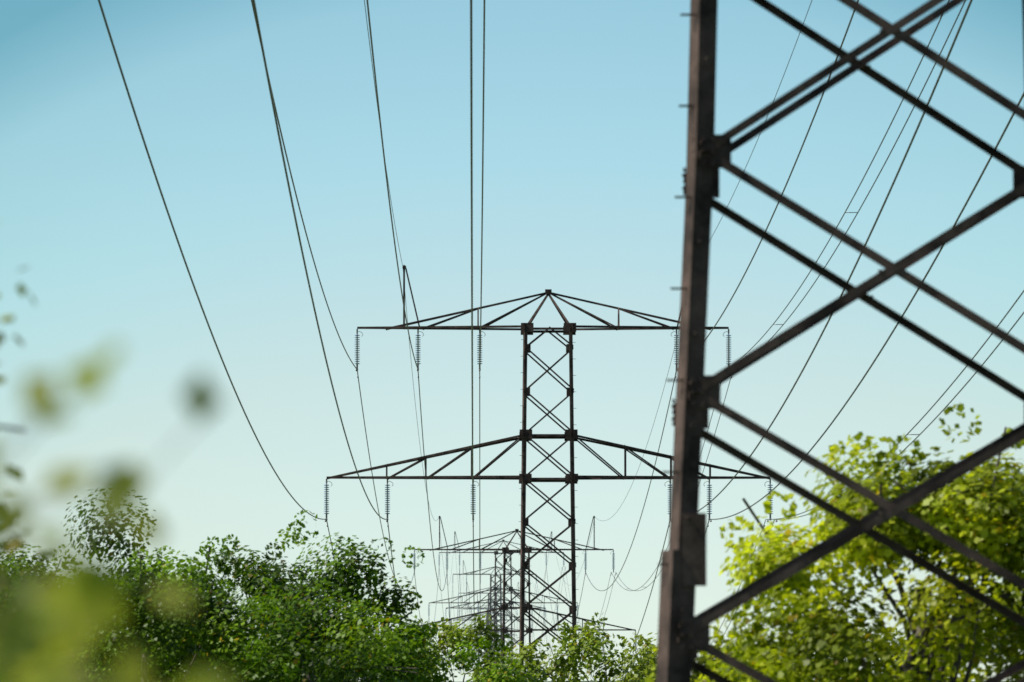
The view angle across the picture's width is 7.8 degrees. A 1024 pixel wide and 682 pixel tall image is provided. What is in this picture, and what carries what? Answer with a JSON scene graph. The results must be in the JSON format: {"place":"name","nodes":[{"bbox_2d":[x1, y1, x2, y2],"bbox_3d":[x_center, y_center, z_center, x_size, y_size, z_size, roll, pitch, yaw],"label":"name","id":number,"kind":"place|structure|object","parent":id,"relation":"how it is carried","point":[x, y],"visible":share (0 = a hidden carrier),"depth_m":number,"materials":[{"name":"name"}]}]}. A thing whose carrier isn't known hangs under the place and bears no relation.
{"place":"outdoors","nodes":[
{"label":"outdoors","id":0,"kind":"place"},
{"bbox_2d":[0,342,232,681],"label":"plant","id":1,"kind":"object","parent":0,"point":[77,598],"depth_m":8.98,"materials":[{"name":"green plant"}]},
{"bbox_2d":[88,534,372,681],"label":"oak tree","id":2,"kind":"object","parent":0,"point":[248,579],"depth_m":171.27,"materials":[{"name":"green plant"}]},
{"bbox_2d":[208,577,418,681],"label":"oak tree","id":3,"kind":"object","parent":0,"point":[331,623],"depth_m":149.68,"materials":[{"name":"green plant"}]},
{"bbox_2d":[232,510,473,681],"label":"oak tree","id":4,"kind":"object","parent":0,"point":[353,582],"depth_m":175.68,"materials":[{"name":"green plant"}]},
{"bbox_2d":[373,634,546,681],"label":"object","id":5,"kind":"object","parent":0,"point":[499,677],"depth_m":181.34,"materials":[{"name":"green plant"}]},
{"bbox_2d":[413,613,528,681],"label":"scrub bush","id":6,"kind":"object","parent":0,"point":[452,635],"depth_m":276.79,"materials":[{"name":"green plant"}]},
{"bbox_2d":[0,0,1023,681],"label":"sky","id":7,"kind":"structure","parent":0,"point":[585,125],"materials":[{"name":"blue"}]},
{"bbox_2d":[482,638,596,681],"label":"scrub bush","id":8,"kind":"object","parent":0,"point":[530,655],"depth_m":264.89,"materials":[{"name":"green plant"}]},
{"bbox_2d":[528,612,657,681],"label":"scrub bush","id":9,"kind":"object","parent":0,"point":[584,644],"depth_m":258.81,"materials":[{"name":"green plant"}]},
{"bbox_2d":[603,637,656,681],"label":"scrub bush","id":10,"kind":"object","parent":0,"point":[626,677],"depth_m":271.70,"materials":[{"name":"green plant"}]},
{"bbox_2d":[622,664,901,681],"bbox_3d":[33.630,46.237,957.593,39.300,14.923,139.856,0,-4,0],"label":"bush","id":11,"kind":"object","parent":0,"point":[625,671],"depth_m":1001.14,"materials":[{"name":"green plant"}]},
{"bbox_2d":[544,681,1010,681],"bbox_3d":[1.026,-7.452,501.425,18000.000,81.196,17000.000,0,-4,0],"label":"terrain","id":12,"kind":"structure","parent":0,"point":[615,681],"depth_m":2669.47,"materials":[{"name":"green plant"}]},
{"bbox_2d":[0,221,72,674],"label":"birch tree","id":13,"kind":"object","parent":12,"relation":"on","point":[16,473],"depth_m":27.43,"materials":[{"name":"green plant"}]},
{"bbox_2d":[0,543,91,681],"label":"oak tree","id":14,"kind":"object","parent":12,"relation":"on","point":[8,674],"depth_m":148.66,"materials":[{"name":"green plant"}]},
{"bbox_2d":[0,538,120,679],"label":"oak tree","id":15,"kind":"object","parent":12,"relation":"on","point":[18,563],"depth_m":177.49,"materials":[{"name":"green plant"}]},
{"bbox_2d":[1,489,231,681],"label":"oak tree","id":16,"kind":"object","parent":12,"relation":"on","point":[162,674],"depth_m":164.47,"materials":[{"name":"green plant"}]},
{"bbox_2d":[27,545,270,681],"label":"oak tree","id":17,"kind":"object","parent":12,"relation":"on","point":[134,607],"depth_m":148.77,"materials":[{"name":"green plant"}]},
{"bbox_2d":[356,618,451,681],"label":"scrub bush","id":18,"kind":"object","parent":12,"relation":"on","point":[419,621],"visible":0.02,"depth_m":267.57,"materials":[{"name":"green plant"}]},
{"bbox_2d":[462,604,517,658],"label":"pylon","id":19,"kind":"object","parent":12,"relation":"on","point":[493,618],"visible":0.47,"depth_m":2333.89,"materials":[{"name":"metal"}]},
{"bbox_2d":[453,582,532,658],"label":"pylon","id":20,"kind":"object","parent":12,"relation":"on","point":[488,613],"visible":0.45,"depth_m":1934.09,"materials":[{"name":"metal"}]},
{"bbox_2d":[445,560,545,662],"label":"pylon","id":21,"kind":"object","parent":12,"relation":"on","point":[490,599],"visible":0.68,"depth_m":1534.26,"materials":[{"name":"metal"}]},
{"bbox_2d":[428,531,578,675],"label":"pylon","id":22,"kind":"object","parent":12,"relation":"on","point":[495,602],"visible":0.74,"depth_m":1029.27,"materials":[{"name":"metal"}]},
{"bbox_2d":[404,516,636,680],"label":"pylon","id":23,"kind":"object","parent":12,"relation":"on","point":[504,606],"visible":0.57,"depth_m":644.52,"materials":[{"name":"metal"}]},
{"bbox_2d":[324,265,772,681],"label":"pylon","id":24,"kind":"object","parent":12,"relation":"on","point":[525,435],"visible":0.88,"depth_m":344.94,"materials":[{"name":"metal"}]},
{"bbox_2d":[645,603,804,681],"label":"maple tree","id":25,"kind":"object","parent":12,"relation":"on","point":[703,659],"visible":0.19,"depth_m":103.44,"materials":[{"name":"green plant"}]},
{"bbox_2d":[656,0,1023,681],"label":"pylon","id":26,"kind":"object","parent":12,"relation":"on","point":[682,634],"visible":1,"depth_m":62.04,"materials":[{"name":"metal"}]},
{"bbox_2d":[98,0,1023,681],"bbox_3d":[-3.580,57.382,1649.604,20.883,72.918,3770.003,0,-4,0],"label":"conductors","id":27,"kind":"object","parent":26,"relation":"attached to","point":[480,300],"visible":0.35,"depth_m":211.81,"materials":[{"name":"grey metal"}]},
{"bbox_2d":[779,598,876,681],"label":"scrub bush","id":28,"kind":"object","parent":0,"point":[807,652],"depth_m":261.74,"materials":[{"name":"green plant"}]},
{"bbox_2d":[692,402,1023,681],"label":"maple tree","id":29,"kind":"object","parent":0,"point":[995,529],"depth_m":90.85,"materials":[{"name":"green plant"}]},
{"bbox_2d":[863,627,948,678],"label":"scrub bush","id":30,"kind":"object","parent":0,"point":[896,634],"depth_m":261.93,"materials":[{"name":"green plant"}]},
{"bbox_2d":[886,573,1023,681],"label":"maple tree","id":31,"kind":"object","parent":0,"point":[972,676],"depth_m":98.28,"materials":[{"name":"green plant"}]}
]}

